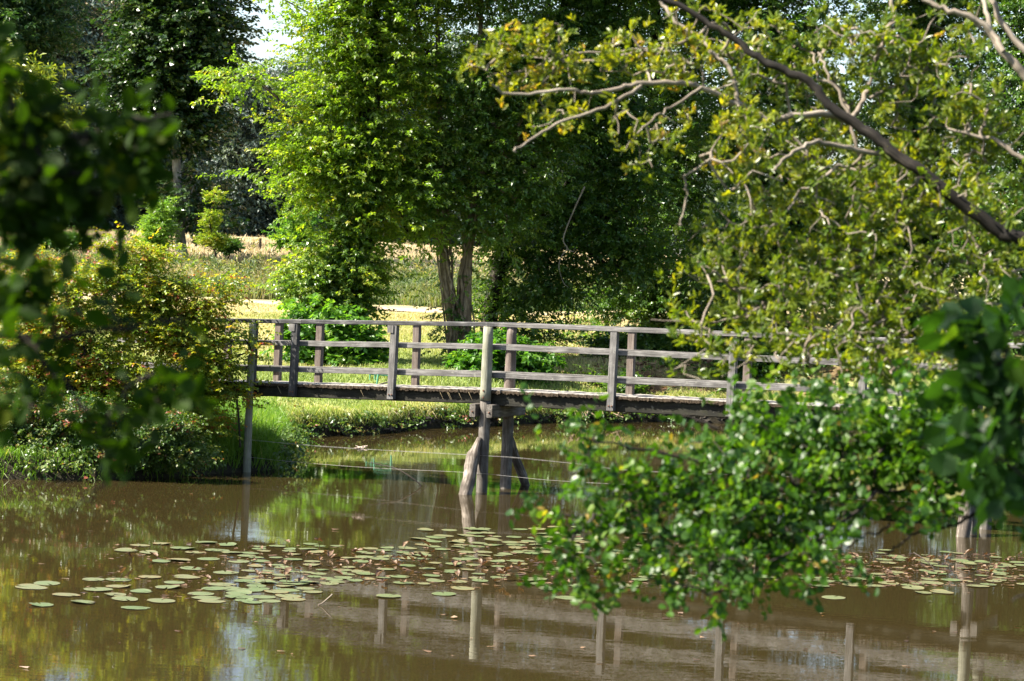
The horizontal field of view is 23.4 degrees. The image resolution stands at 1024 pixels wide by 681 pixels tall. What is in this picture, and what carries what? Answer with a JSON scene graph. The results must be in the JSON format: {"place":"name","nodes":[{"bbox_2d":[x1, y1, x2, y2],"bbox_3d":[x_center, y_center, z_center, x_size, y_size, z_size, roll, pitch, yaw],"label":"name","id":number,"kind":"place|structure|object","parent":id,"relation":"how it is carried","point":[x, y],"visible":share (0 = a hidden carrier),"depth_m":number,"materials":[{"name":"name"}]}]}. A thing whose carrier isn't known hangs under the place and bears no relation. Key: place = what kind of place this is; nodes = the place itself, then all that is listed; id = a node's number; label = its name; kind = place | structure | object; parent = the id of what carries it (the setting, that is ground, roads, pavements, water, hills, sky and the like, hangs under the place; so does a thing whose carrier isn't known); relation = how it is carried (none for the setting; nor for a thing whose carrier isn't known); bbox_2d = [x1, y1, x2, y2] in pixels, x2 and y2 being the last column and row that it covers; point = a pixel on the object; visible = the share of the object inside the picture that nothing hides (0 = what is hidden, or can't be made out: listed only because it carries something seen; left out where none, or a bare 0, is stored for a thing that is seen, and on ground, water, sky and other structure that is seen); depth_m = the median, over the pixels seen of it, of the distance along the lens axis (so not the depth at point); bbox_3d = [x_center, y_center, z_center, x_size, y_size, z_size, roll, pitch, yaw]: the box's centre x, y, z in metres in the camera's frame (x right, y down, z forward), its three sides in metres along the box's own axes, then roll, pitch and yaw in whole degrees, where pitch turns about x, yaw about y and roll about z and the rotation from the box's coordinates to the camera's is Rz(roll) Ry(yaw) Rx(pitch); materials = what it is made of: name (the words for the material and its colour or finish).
{"place":"outdoors","nodes":[
{"label":"outdoors","id":0,"kind":"place"},
{"bbox_2d":[84,293,666,314],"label":"path","id":1,"kind":"structure","parent":0,"point":[400,309],"depth_m":79.00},
{"bbox_2d":[0,296,797,407],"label":"lawn grass","id":2,"kind":"structure","parent":0,"point":[404,331],"depth_m":60.33,"materials":[{"name":"plant"}]},
{"bbox_2d":[0,422,1023,680],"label":"water","id":3,"kind":"structure","parent":0,"point":[508,628],"depth_m":27.20,"materials":[{"name":"brown liquid"}]},
{"bbox_2d":[15,583,46,588],"bbox_3d":[-5.081,2.598,26.109,0.354,0.019,0.291,3,2,13],"label":"lily pad","id":4,"kind":"object","parent":3,"relation":"on","point":[31,586],"visible":1,"depth_m":26.13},
{"bbox_2d":[30,602,53,605],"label":"lily pad","id":5,"kind":"object","parent":3,"relation":"on","point":[43,604],"visible":1,"depth_m":24.89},
{"bbox_2d":[34,581,59,584],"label":"lily pad","id":6,"kind":"object","parent":3,"relation":"on","point":[46,582],"visible":1,"depth_m":26.49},
{"bbox_2d":[52,593,80,595],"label":"lily pad","id":7,"kind":"object","parent":3,"relation":"on","point":[66,594],"visible":1,"depth_m":25.67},
{"bbox_2d":[71,600,94,602],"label":"lily pad","id":8,"kind":"object","parent":3,"relation":"on","point":[83,601],"visible":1,"depth_m":25.22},
{"bbox_2d":[83,578,104,580],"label":"lily pad","id":9,"kind":"object","parent":3,"relation":"on","point":[91,579],"visible":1,"depth_m":26.94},
{"bbox_2d":[84,587,112,590],"bbox_3d":[-4.389,2.631,26.167,0.299,0.007,0.294,1,3,-45],"label":"lily pad","id":10,"kind":"object","parent":3,"relation":"on","point":[99,589],"visible":1,"depth_m":26.15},
{"bbox_2d":[105,592,125,595],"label":"lily pad","id":11,"kind":"object","parent":3,"relation":"on","point":[119,594],"visible":1,"depth_m":25.85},
{"bbox_2d":[106,578,130,580],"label":"lily pad","id":12,"kind":"object","parent":3,"relation":"on","point":[122,579],"visible":1,"depth_m":26.99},
{"bbox_2d":[112,596,137,600],"bbox_3d":[-4.000,2.667,25.548,0.271,0.008,0.302,1,4,-25],"label":"lily pad","id":13,"kind":"object","parent":3,"relation":"on","point":[123,598],"visible":1,"depth_m":25.55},
{"bbox_2d":[115,548,137,550],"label":"lily pad","id":14,"kind":"object","parent":3,"relation":"on","point":[124,549],"visible":1,"depth_m":29.65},
{"bbox_2d":[121,606,149,608],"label":"lily pad","id":15,"kind":"object","parent":3,"relation":"on","point":[133,607],"visible":1,"depth_m":24.97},
{"bbox_2d":[130,589,152,592],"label":"lily pad","id":16,"kind":"object","parent":3,"relation":"on","point":[141,590],"visible":1,"depth_m":26.21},
{"bbox_2d":[138,575,160,577],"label":"lily pad","id":17,"kind":"object","parent":3,"relation":"on","point":[148,576],"visible":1,"depth_m":27.34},
{"bbox_2d":[148,598,174,602],"bbox_3d":[-3.623,2.686,25.534,0.295,0.003,0.313,3,2,6],"label":"lily pad","id":18,"kind":"object","parent":3,"relation":"on","point":[159,600],"visible":1,"depth_m":25.53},
{"bbox_2d":[155,585,179,588],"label":"lily pad","id":19,"kind":"object","parent":3,"relation":"on","point":[167,586],"visible":1,"depth_m":26.58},
{"bbox_2d":[164,581,184,583],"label":"lily pad","id":20,"kind":"object","parent":3,"relation":"on","point":[174,582],"visible":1,"depth_m":26.94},
{"bbox_2d":[166,558,189,560],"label":"lily pad","id":21,"kind":"object","parent":3,"relation":"on","point":[181,559],"visible":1,"depth_m":28.93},
{"bbox_2d":[174,574,199,577],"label":"lily pad","id":22,"kind":"object","parent":3,"relation":"on","point":[184,576],"visible":1,"depth_m":27.47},
{"bbox_2d":[180,566,200,569],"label":"lily pad","id":23,"kind":"object","parent":3,"relation":"on","point":[190,567],"visible":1,"depth_m":28.22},
{"bbox_2d":[188,592,213,594],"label":"lily pad","id":24,"kind":"object","parent":3,"relation":"on","point":[201,593],"visible":1,"depth_m":26.20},
{"bbox_2d":[192,596,219,598],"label":"lily pad","id":25,"kind":"object","parent":3,"relation":"on","point":[204,597],"visible":1,"depth_m":25.89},
{"bbox_2d":[197,557,218,559],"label":"lily pad","id":26,"kind":"object","parent":3,"relation":"on","point":[205,558],"visible":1,"depth_m":29.15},
{"bbox_2d":[198,599,224,602],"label":"lily pad","id":27,"kind":"object","parent":3,"relation":"on","point":[209,600],"visible":1,"depth_m":25.66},
{"bbox_2d":[201,586,228,589],"bbox_3d":[-3.203,2.672,26.658,0.324,0.008,0.295,0,2,-39],"label":"lily pad","id":28,"kind":"object","parent":3,"relation":"on","point":[215,588],"visible":1,"depth_m":26.64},
{"bbox_2d":[208,583,235,585],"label":"lily pad","id":29,"kind":"object","parent":3,"relation":"on","point":[222,584],"visible":1,"depth_m":26.94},
{"bbox_2d":[213,571,238,573],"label":"lily pad","id":30,"kind":"object","parent":3,"relation":"on","point":[223,572],"visible":1,"depth_m":27.95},
{"bbox_2d":[216,542,236,545],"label":"lily pad","id":31,"kind":"object","parent":3,"relation":"on","point":[228,544],"visible":0.94,"depth_m":30.58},
{"bbox_2d":[223,586,245,590],"bbox_3d":[-2.992,2.674,26.652,0.259,0.017,0.263,4,3,37],"label":"lily pad","id":32,"kind":"object","parent":3,"relation":"on","point":[232,588],"visible":1,"depth_m":26.69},
{"bbox_2d":[226,590,251,594],"bbox_3d":[-2.911,2.682,26.336,0.282,0.018,0.277,4,3,42],"label":"lily pad","id":33,"kind":"object","parent":3,"relation":"on","point":[240,592],"visible":1,"depth_m":26.35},
{"bbox_2d":[225,594,252,597],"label":"lily pad","id":34,"kind":"object","parent":3,"relation":"on","point":[237,596],"visible":1,"depth_m":26.08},
{"bbox_2d":[251,595,274,598],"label":"lily pad","id":35,"kind":"object","parent":3,"relation":"on","point":[261,596],"visible":1,"depth_m":26.15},
{"bbox_2d":[259,599,280,602],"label":"lily pad","id":36,"kind":"object","parent":3,"relation":"on","point":[269,600],"visible":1,"depth_m":25.88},
{"bbox_2d":[264,590,288,592],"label":"lily pad","id":37,"kind":"object","parent":3,"relation":"on","point":[278,591],"visible":1,"depth_m":26.56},
{"bbox_2d":[275,594,300,597],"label":"lily pad","id":38,"kind":"object","parent":3,"relation":"on","point":[288,595],"visible":1,"depth_m":26.32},
{"bbox_2d":[284,566,292,582],"bbox_3d":[-2.482,2.611,27.402,0.088,0.207,0.133,4,2,29],"label":"withered leaf","id":39,"kind":"object","parent":3,"relation":"on","point":[287,570],"visible":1,"depth_m":27.41,"materials":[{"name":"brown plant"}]},
{"bbox_2d":[279,588,299,591],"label":"lily pad","id":40,"kind":"object","parent":3,"relation":"on","point":[289,590],"visible":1,"depth_m":26.78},
{"bbox_2d":[281,597,305,600],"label":"lily pad","id":41,"kind":"object","parent":3,"relation":"on","point":[293,599],"visible":1,"depth_m":26.07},
{"bbox_2d":[376,594,400,596],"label":"lily pad","id":42,"kind":"object","parent":3,"relation":"on","point":[387,595],"visible":1,"depth_m":26.62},
{"bbox_2d":[370,462,426,486],"bbox_3d":[-1.812,2.269,39.549,0.975,0.599,0.058,3,2,8],"label":"dead stick","id":43,"kind":"object","parent":3,"relation":"in","point":[403,472],"visible":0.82,"depth_m":39.51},
{"bbox_2d":[426,578,444,581],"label":"lily pad","id":44,"kind":"object","parent":3,"relation":"on","point":[432,579],"visible":1,"depth_m":28.07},
{"bbox_2d":[432,592,455,595],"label":"lily pad","id":45,"kind":"object","parent":3,"relation":"on","point":[444,593],"visible":1,"depth_m":26.99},
{"bbox_2d":[451,586,474,589],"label":"lily pad","id":46,"kind":"object","parent":3,"relation":"on","point":[462,588],"visible":1,"depth_m":27.53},
{"bbox_2d":[19,493,1023,671],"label":"floating debris","id":47,"kind":"object","parent":3,"relation":"on","point":[454,616],"visible":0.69,"depth_m":29.70,"materials":[{"name":"green plant"}]},
{"bbox_2d":[555,596,574,599],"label":"lily pad","id":48,"kind":"object","parent":3,"relation":"on","point":[567,598],"visible":0.65,"depth_m":27.12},
{"bbox_2d":[822,595,845,598],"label":"lily pad","id":49,"kind":"object","parent":3,"relation":"on","point":[832,597],"visible":1,"depth_m":28.09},
{"bbox_2d":[902,585,923,589],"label":"lily pad","id":50,"kind":"object","parent":3,"relation":"on","point":[914,587],"visible":1,"depth_m":29.32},
{"bbox_2d":[918,581,943,583],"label":"lily pad","id":51,"kind":"object","parent":3,"relation":"on","point":[930,582],"visible":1,"depth_m":29.83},
{"bbox_2d":[930,589,953,593],"bbox_3d":[5.047,2.944,29.020,0.294,0.016,0.242,4,3,35],"label":"lily pad","id":52,"kind":"object","parent":3,"relation":"on","point":[941,591],"visible":1,"depth_m":29.04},
{"bbox_2d":[0,230,1023,479],"bbox_3d":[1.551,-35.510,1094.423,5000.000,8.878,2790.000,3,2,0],"label":"ground","id":53,"kind":"structure","parent":0,"point":[62,474],"depth_m":56.06,"materials":[{"name":"plant"}]},
{"bbox_2d":[0,225,94,257],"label":"bush","id":54,"kind":"object","parent":53,"relation":"on","point":[75,246],"visible":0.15,"depth_m":87.69,"materials":[{"name":"green plant"}]},
{"bbox_2d":[0,0,102,222],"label":"ash tree","id":55,"kind":"object","parent":53,"relation":"on","point":[44,29],"visible":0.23,"depth_m":116.03,"materials":[{"name":"green plant"}]},
{"bbox_2d":[37,18,98,224],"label":"forest tree","id":56,"kind":"object","parent":53,"relation":"on","point":[79,81],"visible":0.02,"depth_m":175.99,"materials":[{"name":"green plant"}]},
{"bbox_2d":[61,3,121,153],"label":"forest tree","id":57,"kind":"object","parent":53,"relation":"on","point":[77,67],"visible":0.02,"depth_m":180.45,"materials":[{"name":"green plant"}]},
{"bbox_2d":[0,242,191,433],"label":"berry shrub","id":58,"kind":"object","parent":53,"relation":"on","point":[84,360],"visible":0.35,"depth_m":39.57,"materials":[{"name":"green plant"}]},
{"bbox_2d":[43,0,171,230],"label":"forest tree","id":59,"kind":"object","parent":53,"relation":"on","point":[84,70],"visible":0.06,"depth_m":175.85,"materials":[{"name":"green plant"}]},
{"bbox_2d":[0,21,218,513],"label":"shade tree","id":60,"kind":"object","parent":53,"relation":"on","point":[28,183],"visible":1,"depth_m":4.65,"materials":[{"name":"green plant"}]},
{"bbox_2d":[0,377,222,478],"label":"bramble","id":61,"kind":"object","parent":53,"relation":"on","point":[173,449],"visible":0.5,"depth_m":38.45,"materials":[{"name":"green plant"}]},
{"bbox_2d":[60,1,183,230],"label":"forest tree","id":62,"kind":"object","parent":53,"relation":"on","point":[98,39],"visible":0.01,"depth_m":181.24,"materials":[{"name":"green plant"}]},
{"bbox_2d":[0,377,307,481],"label":"bank grass","id":63,"kind":"structure","parent":53,"relation":"on","point":[266,423],"depth_m":41.08,"materials":[{"name":"plant"}]},
{"bbox_2d":[134,195,183,256],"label":"bush","id":64,"kind":"object","parent":53,"relation":"on","point":[162,214],"visible":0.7,"depth_m":88.71,"materials":[{"name":"green plant"}]},
{"bbox_2d":[71,3,249,234],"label":"forest tree","id":65,"kind":"object","parent":53,"relation":"on","point":[141,212],"visible":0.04,"depth_m":178.79,"materials":[{"name":"green plant"}]},
{"bbox_2d":[54,221,281,443],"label":"berry shrub","id":66,"kind":"object","parent":53,"relation":"on","point":[162,299],"visible":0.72,"depth_m":40.13,"materials":[{"name":"green plant"}]},
{"bbox_2d":[74,0,269,257],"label":"poplar tree","id":67,"kind":"object","parent":53,"relation":"on","point":[170,47],"visible":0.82,"depth_m":90.78,"materials":[{"name":"green plant"}]},
{"bbox_2d":[193,185,231,266],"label":"bush","id":68,"kind":"object","parent":53,"relation":"on","point":[211,239],"visible":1,"depth_m":87.81,"materials":[{"name":"green plant"}]},
{"bbox_2d":[162,32,273,208],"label":"forest tree","id":69,"kind":"object","parent":53,"relation":"on","point":[247,52],"visible":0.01,"depth_m":186.38,"materials":[{"name":"green plant"}]},
{"bbox_2d":[216,234,245,259],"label":"bush","id":70,"kind":"object","parent":53,"relation":"on","point":[235,245],"visible":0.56,"depth_m":89.71,"materials":[{"name":"green plant"}]},
{"bbox_2d":[163,48,307,237],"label":"forest tree","id":71,"kind":"object","parent":53,"relation":"on","point":[236,166],"visible":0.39,"depth_m":175.93,"materials":[{"name":"green plant"}]},
{"bbox_2d":[236,400,240,447],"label":"dry sapling","id":72,"kind":"object","parent":53,"relation":"on","point":[238,415],"visible":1,"depth_m":40.26,"materials":[{"name":"grey plant"}]},
{"bbox_2d":[220,58,322,236],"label":"forest tree","id":73,"kind":"object","parent":53,"relation":"on","point":[253,136],"visible":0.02,"depth_m":183.82,"materials":[{"name":"green plant"}]},
{"bbox_2d":[262,194,323,261],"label":"bush","id":74,"kind":"object","parent":53,"relation":"on","point":[291,230],"visible":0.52,"depth_m":85.67,"materials":[{"name":"green plant"}]},
{"bbox_2d":[231,52,354,238],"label":"forest tree","id":75,"kind":"object","parent":53,"relation":"on","point":[264,110],"visible":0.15,"depth_m":178.06,"materials":[{"name":"green plant"}]},
{"bbox_2d":[0,238,615,302],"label":"weed clumps","id":76,"kind":"object","parent":53,"relation":"on","point":[246,264],"visible":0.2,"depth_m":86.23,"materials":[{"name":"plant"}]},
{"bbox_2d":[259,292,389,366],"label":"bush","id":77,"kind":"object","parent":53,"relation":"on","point":[334,356],"visible":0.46,"depth_m":58.08,"materials":[{"name":"green plant"}]},
{"bbox_2d":[190,0,489,328],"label":"alder tree","id":78,"kind":"object","parent":53,"relation":"on","point":[352,171],"visible":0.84,"depth_m":59.34,"materials":[{"name":"green plant"}]},
{"bbox_2d":[0,229,745,274],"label":"meadow grass","id":79,"kind":"structure","parent":53,"relation":"on","point":[205,252],"depth_m":104.44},
{"bbox_2d":[0,254,753,311],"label":"tall weeds","id":80,"kind":"object","parent":53,"relation":"on","point":[260,295],"visible":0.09,"depth_m":82.58,"materials":[{"name":"plant"}]},
{"bbox_2d":[369,374,387,383],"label":"bench frame","id":81,"kind":"object","parent":53,"relation":"on","point":[378,375],"visible":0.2,"depth_m":54.98,"materials":[{"name":"teal paint"}]},
{"bbox_2d":[324,45,446,244],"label":"forest tree","id":82,"kind":"object","parent":53,"relation":"on","point":[391,151],"visible":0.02,"depth_m":180.27,"materials":[{"name":"green plant"}]},
{"bbox_2d":[9,351,841,481],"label":"bank weeds","id":83,"kind":"object","parent":53,"relation":"on","point":[293,442],"visible":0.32,"depth_m":47.24,"materials":[{"name":"green plant"}]},
{"bbox_2d":[384,26,483,244],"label":"forest tree","id":84,"kind":"object","parent":53,"relation":"on","point":[414,110],"visible":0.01,"depth_m":183.99,"materials":[{"name":"green plant"}]},
{"bbox_2d":[398,16,559,246],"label":"forest tree","id":85,"kind":"object","parent":53,"relation":"on","point":[454,52],"visible":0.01,"depth_m":179.86,"materials":[{"name":"green plant"}]},
{"bbox_2d":[442,327,567,386],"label":"bush","id":86,"kind":"object","parent":53,"relation":"on","point":[526,361],"visible":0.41,"depth_m":58.44,"materials":[{"name":"green plant"}]},
{"bbox_2d":[381,0,638,358],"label":"alder tree","id":87,"kind":"object","parent":53,"relation":"on","point":[479,141],"visible":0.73,"depth_m":59.97,"materials":[{"name":"green plant"}]},
{"bbox_2d":[559,187,584,286],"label":"dead branch","id":88,"kind":"object","parent":87,"relation":"hanging from","point":[567,226],"visible":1,"depth_m":60.13,"materials":[{"name":"wood"}]},
{"bbox_2d":[290,412,760,438],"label":"bank mud","id":89,"kind":"structure","parent":53,"relation":"on","point":[390,429],"depth_m":53.75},
{"bbox_2d":[134,140,941,263],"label":"forest","id":90,"kind":"object","parent":53,"relation":"on","point":[676,236],"visible":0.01,"depth_m":194.60,"materials":[{"name":"green plant"}]},
{"bbox_2d":[477,0,623,249],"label":"forest tree","id":91,"kind":"object","parent":53,"relation":"on","point":[568,46],"visible":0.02,"depth_m":184.30,"materials":[{"name":"green plant"}]},
{"bbox_2d":[277,387,842,427],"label":"bank edge grass","id":92,"kind":"structure","parent":53,"relation":"on","point":[325,411],"depth_m":52.08,"materials":[{"name":"plant"}]},
{"bbox_2d":[111,318,1022,536],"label":"footbridge","id":93,"kind":"object","parent":53,"relation":"on","point":[507,403],"visible":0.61,"depth_m":38.95,"materials":[{"name":"grey wood"}]},
{"bbox_2d":[252,440,859,479],"bbox_3d":[1.214,1.842,38.140,12.079,0.264,0.005,3,2,24],"label":"fence wire","id":94,"kind":"object","parent":93,"relation":"attached to","point":[434,452],"visible":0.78,"depth_m":39.23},
{"bbox_2d":[251,457,900,501],"bbox_3d":[1.214,2.138,38.144,12.081,0.240,0.005,3,2,24],"label":"fence wire","id":95,"kind":"object","parent":93,"relation":"attached to","point":[445,471],"visible":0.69,"depth_m":39.29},
{"bbox_2d":[442,0,698,353],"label":"broadleaf tree","id":96,"kind":"object","parent":53,"relation":"on","point":[624,252],"visible":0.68,"depth_m":61.94,"materials":[{"name":"green plant"}]},
{"bbox_2d":[557,409,622,417],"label":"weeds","id":97,"kind":"object","parent":53,"relation":"on","point":[586,414],"visible":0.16,"depth_m":57.16,"materials":[{"name":"green plant"}]},
{"bbox_2d":[559,365,653,394],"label":"bush","id":98,"kind":"object","parent":53,"relation":"on","point":[623,386],"visible":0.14,"depth_m":59.34,"materials":[{"name":"green plant"}]},
{"bbox_2d":[576,317,727,359],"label":"bush","id":99,"kind":"object","parent":53,"relation":"on","point":[652,341],"visible":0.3,"depth_m":62.66,"materials":[{"name":"green plant"}]},
{"bbox_2d":[555,0,769,336],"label":"broadleaf tree","id":100,"kind":"object","parent":53,"relation":"on","point":[644,303],"visible":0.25,"depth_m":66.39,"materials":[{"name":"green plant"}]},
{"bbox_2d":[528,308,871,398],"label":"ground cover","id":101,"kind":"object","parent":53,"relation":"on","point":[676,360],"visible":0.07,"depth_m":61.21,"materials":[{"name":"green plant"}]},
{"bbox_2d":[541,315,886,402],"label":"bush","id":102,"kind":"object","parent":53,"relation":"on","point":[681,360],"visible":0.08,"depth_m":60.92,"materials":[{"name":"green plant"}]},
{"bbox_2d":[455,0,1023,406],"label":"overhanging tree","id":103,"kind":"object","parent":53,"relation":"on","point":[875,165],"visible":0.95,"depth_m":11.05,"materials":[{"name":"green plant"}]},
{"bbox_2d":[505,355,1023,643],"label":"overhanging alder","id":104,"kind":"object","parent":53,"relation":"on","point":[891,461],"visible":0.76,"depth_m":8.51,"materials":[{"name":"green plant"}]},
{"bbox_2d":[638,0,918,359],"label":"broadleaf tree","id":105,"kind":"object","parent":53,"relation":"on","point":[734,7],"visible":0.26,"depth_m":62.45,"materials":[{"name":"green plant"}]},
{"bbox_2d":[707,338,915,389],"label":"bush","id":106,"kind":"object","parent":53,"relation":"on","point":[761,367],"visible":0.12,"depth_m":60.57,"materials":[{"name":"green plant"}]},
{"bbox_2d":[800,0,1014,344],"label":"broadleaf tree","id":107,"kind":"object","parent":53,"relation":"on","point":[875,7],"visible":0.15,"depth_m":64.60,"materials":[{"name":"green plant"}]},
{"bbox_2d":[913,273,1023,601],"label":"vine","id":108,"kind":"object","parent":53,"relation":"on","point":[984,374],"visible":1,"depth_m":5.94,"materials":[{"name":"green plant"}]},
{"bbox_2d":[917,0,1023,355],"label":"broadleaf tree","id":109,"kind":"object","parent":53,"relation":"on","point":[1012,91],"visible":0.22,"depth_m":61.26,"materials":[{"name":"green plant"}]},
{"bbox_2d":[103,0,1023,266],"label":"sky","id":110,"kind":"structure","parent":0,"point":[260,49],"materials":[{"name":"white"}]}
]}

